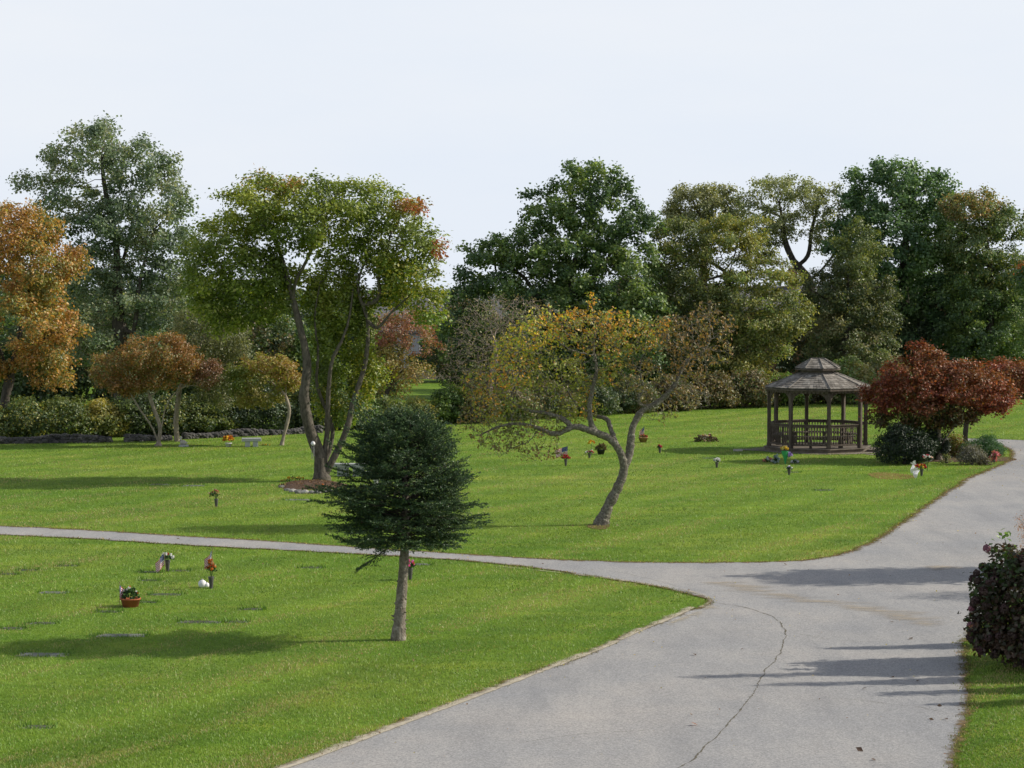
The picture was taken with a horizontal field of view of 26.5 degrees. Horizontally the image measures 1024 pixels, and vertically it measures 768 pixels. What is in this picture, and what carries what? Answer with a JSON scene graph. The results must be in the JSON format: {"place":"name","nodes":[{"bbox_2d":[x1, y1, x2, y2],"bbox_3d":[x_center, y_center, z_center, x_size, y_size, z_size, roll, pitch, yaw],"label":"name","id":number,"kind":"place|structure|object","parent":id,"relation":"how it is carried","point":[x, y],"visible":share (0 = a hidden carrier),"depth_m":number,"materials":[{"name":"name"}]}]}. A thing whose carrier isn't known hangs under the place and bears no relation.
{"place":"outdoors","nodes":[
{"label":"outdoors","id":0,"kind":"place"},
{"bbox_2d":[363,294,501,367],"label":"roofed house","id":1,"kind":"structure","parent":0,"point":[417,346],"depth_m":169.23,"materials":[{"name":"concrete"}]},
{"bbox_2d":[4,447,1015,562],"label":"soil verge","id":2,"kind":"structure","parent":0,"point":[1011,456],"depth_m":53.75,"materials":[{"name":"brown soil"}]},
{"bbox_2d":[0,290,1023,767],"bbox_3d":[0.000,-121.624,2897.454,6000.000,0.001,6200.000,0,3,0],"label":"lawn","id":3,"kind":"structure","parent":0,"point":[424,388],"depth_m":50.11,"materials":[{"name":"green plant"}]},
{"bbox_2d":[0,403,27,436],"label":"shrub","id":4,"kind":"object","parent":3,"relation":"on","point":[4,429],"visible":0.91,"depth_m":88.26,"materials":[{"name":"green plant"}]},
{"bbox_2d":[0,331,31,400],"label":"understory tree","id":5,"kind":"object","parent":3,"relation":"on","point":[14,392],"visible":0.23,"depth_m":111.26,"materials":[{"name":"green plant"}]},
{"bbox_2d":[0,395,62,436],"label":"shrub","id":6,"kind":"object","parent":3,"relation":"on","point":[27,412],"visible":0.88,"depth_m":88.83,"materials":[{"name":"green plant"}]},
{"bbox_2d":[0,257,64,388],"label":"woodland tree","id":7,"kind":"object","parent":3,"relation":"on","point":[9,322],"visible":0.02,"depth_m":122.87,"materials":[{"name":"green plant"}]},
{"bbox_2d":[16,653,67,656],"bbox_3d":[-7.939,4.594,36.825,0.864,0.064,0.347,0,3,3],"label":"grave marker","id":8,"kind":"object","parent":3,"relation":"on","point":[50,655],"visible":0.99,"depth_m":36.76,"materials":[{"name":"stone"}]},
{"bbox_2d":[1,309,92,408],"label":"understory tree","id":9,"kind":"object","parent":3,"relation":"on","point":[40,395],"visible":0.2,"depth_m":111.26,"materials":[{"name":"green plant"}]},
{"bbox_2d":[0,197,95,407],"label":"maple tree","id":10,"kind":"object","parent":3,"relation":"on","point":[24,239],"visible":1,"depth_m":90.08,"materials":[{"name":"orange plant"}]},
{"bbox_2d":[0,433,112,443],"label":"stone wall","id":11,"kind":"structure","parent":3,"relation":"on","point":[66,438],"depth_m":87.00,"materials":[{"name":"grey stone"}]},
{"bbox_2d":[33,394,104,434],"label":"shrub","id":12,"kind":"object","parent":3,"relation":"on","point":[62,407],"visible":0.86,"depth_m":89.60,"materials":[{"name":"green plant"}]},
{"bbox_2d":[43,289,140,405],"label":"understory tree","id":13,"kind":"object","parent":3,"relation":"on","point":[99,392],"visible":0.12,"depth_m":111.35,"materials":[{"name":"green plant"}]},
{"bbox_2d":[73,394,133,436],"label":"shrub","id":14,"kind":"object","parent":3,"relation":"on","point":[104,408],"visible":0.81,"depth_m":90.24,"materials":[{"name":"green plant"}]},
{"bbox_2d":[5,110,202,401],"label":"oak tree","id":15,"kind":"object","parent":3,"relation":"on","point":[121,324],"visible":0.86,"depth_m":103.20,"materials":[{"name":"green plant"}]},
{"bbox_2d":[120,586,140,607],"bbox_3d":[-7.427,4.129,42.361,0.410,0.416,0.404,0,3,0],"label":"flower bowl","id":16,"kind":"object","parent":3,"relation":"on","point":[127,601],"visible":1,"depth_m":42.27,"materials":[{"name":"ceramic"}]},
{"bbox_2d":[105,388,171,435],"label":"shrub","id":17,"kind":"object","parent":3,"relation":"on","point":[129,406],"visible":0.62,"depth_m":90.84,"materials":[{"name":"green plant"}]},
{"bbox_2d":[123,433,172,441],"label":"stone wall","id":18,"kind":"structure","parent":3,"relation":"on","point":[129,437],"depth_m":87.98,"materials":[{"name":"grey stone"}]},
{"bbox_2d":[82,329,224,445],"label":"cherry tree","id":19,"kind":"object","parent":3,"relation":"on","point":[136,359],"visible":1,"depth_m":84.95,"materials":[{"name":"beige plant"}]},
{"bbox_2d":[108,328,199,403],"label":"understory tree","id":20,"kind":"object","parent":3,"relation":"on","point":[169,390],"visible":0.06,"depth_m":111.23,"materials":[{"name":"green plant"}]},
{"bbox_2d":[155,554,165,571],"bbox_3d":[-7.664,3.905,47.405,0.242,0.481,0.057,0,3,10],"label":"flag","id":21,"kind":"object","parent":3,"relation":"on","point":[159,564],"visible":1,"depth_m":47.41,"materials":[{"name":"multicoloured fabric"}]},
{"bbox_2d":[130,392,195,434],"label":"shrub","id":22,"kind":"object","parent":3,"relation":"on","point":[165,398],"visible":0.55,"depth_m":91.38,"materials":[{"name":"green plant"}]},
{"bbox_2d":[162,552,174,571],"bbox_3d":[-7.544,3.898,47.620,0.335,0.434,0.248,0,3,0],"label":"flower vase","id":23,"kind":"object","parent":3,"relation":"on","point":[167,561],"visible":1,"depth_m":47.59,"materials":[{"name":"metal"}]},
{"bbox_2d":[166,393,226,432],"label":"shrub","id":24,"kind":"object","parent":3,"relation":"on","point":[194,407],"visible":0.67,"depth_m":91.80,"materials":[{"name":"green plant"}]},
{"bbox_2d":[167,316,241,397],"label":"understory tree","id":25,"kind":"object","parent":3,"relation":"on","point":[191,389],"visible":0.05,"depth_m":111.11,"materials":[{"name":"green plant"}]},
{"bbox_2d":[158,301,259,441],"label":"apple tree","id":26,"kind":"object","parent":3,"relation":"on","point":[219,348],"visible":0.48,"depth_m":87.75,"materials":[{"name":"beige plant"}]},
{"bbox_2d":[205,558,216,588],"bbox_3d":[-6.213,3.918,44.873,0.256,0.637,0.276,0,3,0],"label":"flower vase","id":27,"kind":"object","parent":3,"relation":"on","point":[212,566],"visible":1,"depth_m":44.85,"materials":[{"name":"metal"}]},
{"bbox_2d":[182,399,245,432],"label":"shrub","id":28,"kind":"object","parent":3,"relation":"on","point":[226,422],"visible":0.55,"depth_m":92.07,"materials":[{"name":"green plant"}]},
{"bbox_2d":[158,295,272,389],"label":"woodland tree","id":29,"kind":"object","parent":3,"relation":"on","point":[222,331],"depth_m":123.50,"materials":[{"name":"green plant"}]},
{"bbox_2d":[191,375,265,430],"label":"shrub","id":30,"kind":"object","parent":3,"relation":"on","point":[236,416],"visible":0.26,"depth_m":92.58,"materials":[{"name":"green plant"}]},
{"bbox_2d":[242,438,260,446],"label":"granite bench","id":31,"kind":"object","parent":3,"relation":"on","point":[248,440],"visible":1,"depth_m":84.89,"materials":[{"name":"grey stone"}]},
{"bbox_2d":[181,424,322,438],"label":"stone wall","id":32,"kind":"structure","parent":3,"relation":"on","point":[243,432],"depth_m":90.91,"materials":[{"name":"grey stone"}]},
{"bbox_2d":[215,304,297,407],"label":"understory tree","id":33,"kind":"object","parent":3,"relation":"on","point":[278,340],"visible":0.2,"depth_m":111.29,"materials":[{"name":"green plant"}]},
{"bbox_2d":[223,350,302,445],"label":"crabapple tree","id":34,"kind":"object","parent":3,"relation":"on","point":[249,371],"visible":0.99,"depth_m":85.59,"materials":[{"name":"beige plant"}]},
{"bbox_2d":[233,380,298,429],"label":"shrub","id":35,"kind":"object","parent":3,"relation":"on","point":[270,414],"visible":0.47,"depth_m":93.32,"materials":[{"name":"green plant"}]},
{"bbox_2d":[258,324,350,399],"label":"understory tree","id":36,"kind":"object","parent":3,"relation":"on","point":[295,354],"visible":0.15,"depth_m":111.52,"materials":[{"name":"green plant"}]},
{"bbox_2d":[276,377,333,428],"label":"shrub","id":37,"kind":"object","parent":3,"relation":"on","point":[294,395],"visible":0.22,"depth_m":94.13,"materials":[{"name":"green plant"}]},
{"bbox_2d":[166,163,453,480],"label":"ailanthus tree","id":38,"kind":"object","parent":3,"relation":"on","point":[396,273],"visible":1,"depth_m":69.39,"materials":[{"name":"green plant"}]},
{"bbox_2d":[282,480,346,489],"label":"mulch bed","id":39,"kind":"object","parent":3,"relation":"on","point":[296,486],"visible":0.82,"depth_m":67.46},
{"bbox_2d":[294,385,348,429],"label":"shrub","id":40,"kind":"object","parent":3,"relation":"on","point":[299,424],"visible":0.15,"depth_m":94.48,"materials":[{"name":"green plant"}]},
{"bbox_2d":[333,463,363,476],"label":"granite bench","id":41,"kind":"object","parent":3,"relation":"on","point":[341,466],"visible":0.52,"depth_m":71.58,"materials":[{"name":"grey stone"}]},
{"bbox_2d":[331,388,380,428],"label":"shrub","id":42,"kind":"object","parent":3,"relation":"on","point":[340,392],"visible":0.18,"depth_m":95.11,"materials":[{"name":"green plant"}]},
{"bbox_2d":[331,316,404,400],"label":"understory tree","id":43,"kind":"object","parent":3,"relation":"on","point":[352,340],"visible":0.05,"depth_m":113.93,"materials":[{"name":"green plant"}]},
{"bbox_2d":[353,398,382,428],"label":"shrub","id":44,"kind":"object","parent":3,"relation":"on","point":[375,404],"visible":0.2,"depth_m":95.31,"materials":[{"name":"green plant"}]},
{"bbox_2d":[371,393,410,416],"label":"shrub","id":45,"kind":"object","parent":3,"relation":"on","point":[386,401],"visible":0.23,"depth_m":96.00,"materials":[{"name":"green plant"}]},
{"bbox_2d":[301,392,495,640],"bbox_3d":[-1.984,2.370,38.377,3.410,4.475,3.448,0,3,0],"label":"spruce tree","id":46,"kind":"object","parent":3,"relation":"on","point":[414,437],"visible":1,"depth_m":37.75,"materials":[{"name":"green plant"}]},
{"bbox_2d":[356,306,446,399],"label":"sumac tree","id":47,"kind":"object","parent":3,"relation":"on","point":[391,322],"visible":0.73,"depth_m":97.63,"materials":[{"name":"brown plant"}]},
{"bbox_2d":[403,396,440,420],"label":"shrub","id":48,"kind":"object","parent":3,"relation":"on","point":[420,402],"visible":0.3,"depth_m":98.62,"materials":[{"name":"green plant"}]},
{"bbox_2d":[405,305,488,377],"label":"woodland tree","id":49,"kind":"object","parent":3,"relation":"on","point":[421,358],"visible":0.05,"depth_m":143.38,"materials":[{"name":"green plant"}]},
{"bbox_2d":[428,379,469,422],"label":"shrub","id":50,"kind":"object","parent":3,"relation":"on","point":[448,409],"visible":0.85,"depth_m":99.40,"materials":[{"name":"green plant"}]},
{"bbox_2d":[423,284,520,389],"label":"understory tree","id":51,"kind":"object","parent":3,"relation":"on","point":[436,362],"visible":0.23,"depth_m":121.77,"materials":[{"name":"green plant"}]},
{"bbox_2d":[453,378,504,422],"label":"shrub","id":52,"kind":"object","parent":3,"relation":"on","point":[480,405],"visible":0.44,"depth_m":99.52,"materials":[{"name":"green plant"}]},
{"bbox_2d":[277,607,691,767],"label":"sand verge","id":53,"kind":"structure","parent":3,"relation":"on","point":[384,729],"depth_m":32.47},
{"bbox_2d":[433,291,559,422],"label":"vine covered tree","id":54,"kind":"object","parent":3,"relation":"on","point":[492,333],"visible":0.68,"depth_m":99.86,"materials":[{"name":"green plant"}]},
{"bbox_2d":[2,408,1023,765],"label":"fallen leaves","id":55,"kind":"object","parent":3,"relation":"on","point":[648,562],"visible":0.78,"depth_m":50.26,"materials":[{"name":"brown plant"}]},
{"bbox_2d":[493,380,543,419],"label":"shrub","id":56,"kind":"object","parent":3,"relation":"on","point":[530,401],"visible":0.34,"depth_m":101.54,"materials":[{"name":"green plant"}]},
{"bbox_2d":[480,313,556,389],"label":"understory tree","id":57,"kind":"object","parent":3,"relation":"on","point":[527,374],"visible":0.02,"depth_m":124.43,"materials":[{"name":"green plant"}]},
{"bbox_2d":[528,376,578,417],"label":"shrub","id":58,"kind":"object","parent":3,"relation":"on","point":[547,401],"visible":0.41,"depth_m":103.48,"materials":[{"name":"green plant"}]},
{"bbox_2d":[432,156,679,391],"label":"oak tree","id":59,"kind":"object","parent":3,"relation":"on","point":[505,257],"visible":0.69,"depth_m":114.98,"materials":[{"name":"green plant"}]},
{"bbox_2d":[568,375,622,414],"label":"shrub","id":60,"kind":"object","parent":3,"relation":"on","point":[610,402],"visible":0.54,"depth_m":105.49,"materials":[{"name":"green plant"}]},
{"bbox_2d":[455,292,737,524],"bbox_3d":[2.239,0.756,56.818,7.466,6.336,3.017,0,3,0],"label":"apple tree","id":61,"kind":"object","parent":3,"relation":"on","point":[603,517],"visible":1,"depth_m":56.71,"materials":[{"name":"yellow plant"}]},
{"bbox_2d":[582,275,673,390],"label":"understory tree","id":62,"kind":"object","parent":3,"relation":"on","point":[618,289],"visible":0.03,"depth_m":128.65,"materials":[{"name":"green plant"}]},
{"bbox_2d":[608,373,665,412],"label":"shrub","id":63,"kind":"object","parent":3,"relation":"on","point":[627,403],"visible":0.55,"depth_m":107.42,"materials":[{"name":"green plant"}]},
{"bbox_2d":[650,371,701,410],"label":"shrub","id":64,"kind":"object","parent":3,"relation":"on","point":[666,386],"visible":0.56,"depth_m":109.42,"materials":[{"name":"green plant"}]},
{"bbox_2d":[658,181,744,369],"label":"airy tree","id":65,"kind":"object","parent":3,"relation":"on","point":[709,200],"visible":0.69,"depth_m":132.88,"materials":[{"name":"green plant"}]},
{"bbox_2d":[694,433,719,441],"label":"withered flower heap","id":66,"kind":"object","parent":3,"relation":"on","point":[709,437],"visible":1,"depth_m":87.77,"materials":[{"name":"brown plant"}]},
{"bbox_2d":[684,368,746,408],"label":"shrub","id":67,"kind":"object","parent":3,"relation":"on","point":[719,386],"visible":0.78,"depth_m":111.53,"materials":[{"name":"green plant"}]},
{"bbox_2d":[643,210,819,386],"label":"locust tree","id":68,"kind":"object","parent":3,"relation":"on","point":[759,326],"visible":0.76,"depth_m":116.98,"materials":[{"name":"green plant"}]},
{"bbox_2d":[689,295,773,386],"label":"understory tree","id":69,"kind":"object","parent":3,"relation":"on","point":[724,342],"depth_m":128.54,"materials":[{"name":"green plant"}]},
{"bbox_2d":[713,368,779,407],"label":"shrub","id":70,"kind":"object","parent":3,"relation":"on","point":[755,391],"visible":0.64,"depth_m":112.44,"materials":[{"name":"green plant"}]},
{"bbox_2d":[780,445,792,463],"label":"wrapped bouquet","id":71,"kind":"object","parent":3,"relation":"on","point":[786,454],"visible":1,"depth_m":76.63,"materials":[{"name":"green plastic"}]},
{"bbox_2d":[724,170,849,356],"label":"airy tree","id":72,"kind":"object","parent":3,"relation":"on","point":[781,228],"visible":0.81,"depth_m":131.32,"materials":[{"name":"green plant"}]},
{"bbox_2d":[765,371,812,405],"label":"shrub","id":73,"kind":"object","parent":3,"relation":"on","point":[783,399],"visible":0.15,"depth_m":114.64,"materials":[{"name":"green plant"}]},
{"bbox_2d":[768,272,843,374],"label":"understory tree","id":74,"kind":"object","parent":3,"relation":"on","point":[790,365],"visible":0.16,"depth_m":128.37,"materials":[{"name":"green plant"}]},
{"bbox_2d":[752,447,878,453],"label":"gravel pad","id":75,"kind":"object","parent":3,"relation":"on","point":[763,449],"visible":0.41,"depth_m":81.94,"materials":[{"name":"grey gravel"}]},
{"bbox_2d":[763,358,880,453],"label":"gazebo","id":76,"kind":"object","parent":75,"relation":"on","point":[824,379],"visible":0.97,"depth_m":82.28,"materials":[{"name":"brown wood"}]},
{"bbox_2d":[809,376,853,403],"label":"shrub","id":77,"kind":"object","parent":3,"relation":"on","point":[815,398],"visible":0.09,"depth_m":116.56,"materials":[{"name":"green plant"}]},
{"bbox_2d":[823,354,881,404],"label":"shrub","id":78,"kind":"object","parent":3,"relation":"on","point":[855,370],"visible":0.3,"depth_m":115.62,"materials":[{"name":"green plant"}]},
{"bbox_2d":[797,215,909,377],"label":"vine covered tree","id":79,"kind":"object","parent":3,"relation":"on","point":[844,296],"visible":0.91,"depth_m":121.26,"materials":[{"name":"green plant"}]},
{"bbox_2d":[831,316,901,364],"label":"understory tree","id":80,"kind":"object","parent":3,"relation":"on","point":[880,347],"visible":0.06,"depth_m":128.15,"materials":[{"name":"green plant"}]},
{"bbox_2d":[859,348,918,400],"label":"shrub","id":81,"kind":"object","parent":3,"relation":"on","point":[876,362],"visible":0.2,"depth_m":117.75,"materials":[{"name":"green plant"}]},
{"bbox_2d":[869,472,913,478],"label":"bare patch","id":82,"kind":"object","parent":3,"relation":"on","point":[883,474],"visible":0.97,"depth_m":71.91,"materials":[{"name":"beige soil"}]},
{"bbox_2d":[870,422,942,464],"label":"yew bush","id":83,"kind":"object","parent":3,"relation":"on","point":[896,449],"visible":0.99,"depth_m":76.38,"materials":[{"name":"green plant"}]},
{"bbox_2d":[817,154,999,358],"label":"oak tree","id":84,"kind":"object","parent":3,"relation":"on","point":[915,261],"visible":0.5,"depth_m":127.95,"materials":[{"name":"green plant"}]},
{"bbox_2d":[883,294,952,365],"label":"understory tree","id":85,"kind":"object","parent":3,"relation":"on","point":[918,330],"visible":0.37,"depth_m":128.09,"materials":[{"name":"green plant"}]},
{"bbox_2d":[921,271,1005,364],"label":"understory tree","id":86,"kind":"object","parent":3,"relation":"on","point":[975,345],"visible":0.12,"depth_m":127.98,"materials":[{"name":"green plant"}]},
{"bbox_2d":[923,454,1016,461],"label":"mulch bed","id":87,"kind":"object","parent":3,"relation":"on","point":[999,459],"visible":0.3,"depth_m":78.56,"materials":[{"name":"brown soil"}]},
{"bbox_2d":[906,424,955,458],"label":"yew bush","id":88,"kind":"object","parent":87,"relation":"on","point":[944,445],"visible":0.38,"depth_m":78.35,"materials":[{"name":"green plant"}]},
{"bbox_2d":[855,337,1023,459],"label":"dogwood tree","id":89,"kind":"object","parent":87,"relation":"on","point":[960,390],"visible":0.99,"depth_m":77.67,"materials":[{"name":"red plant"}]},
{"bbox_2d":[942,430,964,454],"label":"shrub","id":90,"kind":"object","parent":87,"relation":"on","point":[955,446],"visible":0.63,"depth_m":80.28,"materials":[{"name":"green plant"}]},
{"bbox_2d":[958,430,1009,456],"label":"juniper bush","id":91,"kind":"object","parent":87,"relation":"on","point":[990,444],"visible":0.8,"depth_m":79.67,"materials":[{"name":"green plant"}]},
{"bbox_2d":[953,435,991,464],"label":"sedum plant","id":92,"kind":"object","parent":3,"relation":"on","point":[968,454],"visible":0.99,"depth_m":76.32,"materials":[{"name":"green plant"}]},
{"bbox_2d":[927,183,1023,367],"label":"maple tree","id":93,"kind":"object","parent":3,"relation":"on","point":[988,327],"visible":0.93,"depth_m":124.93,"materials":[{"name":"green plant"}]},
{"bbox_2d":[957,528,1023,667],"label":"hydrangea bush","id":94,"kind":"object","parent":3,"relation":"on","point":[999,632],"visible":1,"depth_m":35.29,"materials":[{"name":"green plant"}]},
{"bbox_2d":[963,356,1023,442],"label":"dogwood tree","id":95,"kind":"object","parent":3,"relation":"on","point":[1012,369],"visible":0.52,"depth_m":85.96,"materials":[{"name":"red plant"}]},
{"bbox_2d":[1007,228,1023,369],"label":"maple tree","id":96,"kind":"object","parent":3,"relation":"on","point":[1019,276],"visible":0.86,"depth_m":116.14,"materials":[{"name":"green plant"}]},
{"bbox_2d":[0,438,1023,767],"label":"road","id":97,"kind":"structure","parent":0,"point":[810,702],"depth_m":34.96,"materials":[{"name":"grey asphalt"}]},
{"bbox_2d":[678,602,786,767],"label":"road crack","id":98,"kind":"object","parent":97,"relation":"on","point":[726,725],"visible":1,"depth_m":32.42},
{"bbox_2d":[712,582,927,623],"bbox_3d":[6.160,4.290,42.982,2.771,0.001,9.191,-2,3,-31],"label":"sand streak","id":99,"kind":"object","parent":97,"relation":"on","point":[833,601],"visible":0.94,"depth_m":42.40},
{"bbox_2d":[0,0,1023,289],"label":"sky","id":100,"kind":"structure","parent":0,"point":[464,105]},
{"bbox_2d":[396,354,891,382],"bbox_3d":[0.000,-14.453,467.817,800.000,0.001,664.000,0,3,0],"label":"woodland floor","id":101,"kind":"structure","parent":0,"point":[401,369],"depth_m":152.10,"materials":[{"name":"green plant"}]},
{"bbox_2d":[244,304,317,357],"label":"woodland tree","id":102,"kind":"object","parent":101,"relation":"on","point":[292,321],"visible":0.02,"depth_m":139.36,"materials":[{"name":"green plant"}]},
{"bbox_2d":[0,275,1007,335],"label":"distant woods","id":103,"kind":"object","parent":101,"relation":"on","point":[503,315],"visible":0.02,"depth_m":182.81,"materials":[{"name":"green plant"}]},
{"bbox_2d":[584,261,695,357],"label":"woodland tree","id":104,"kind":"object","parent":101,"relation":"on","point":[638,274],"visible":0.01,"depth_m":143.14,"materials":[{"name":"green plant"}]},
{"bbox_2d":[707,266,827,374],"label":"tree","id":105,"kind":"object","parent":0,"point":[784,288],"depth_m":140.10,"materials":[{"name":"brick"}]},
{"bbox_2d":[946,630,972,767],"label":"soil verge","id":106,"kind":"structure","parent":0,"point":[957,738],"depth_m":31.58,"materials":[{"name":"brown soil"}]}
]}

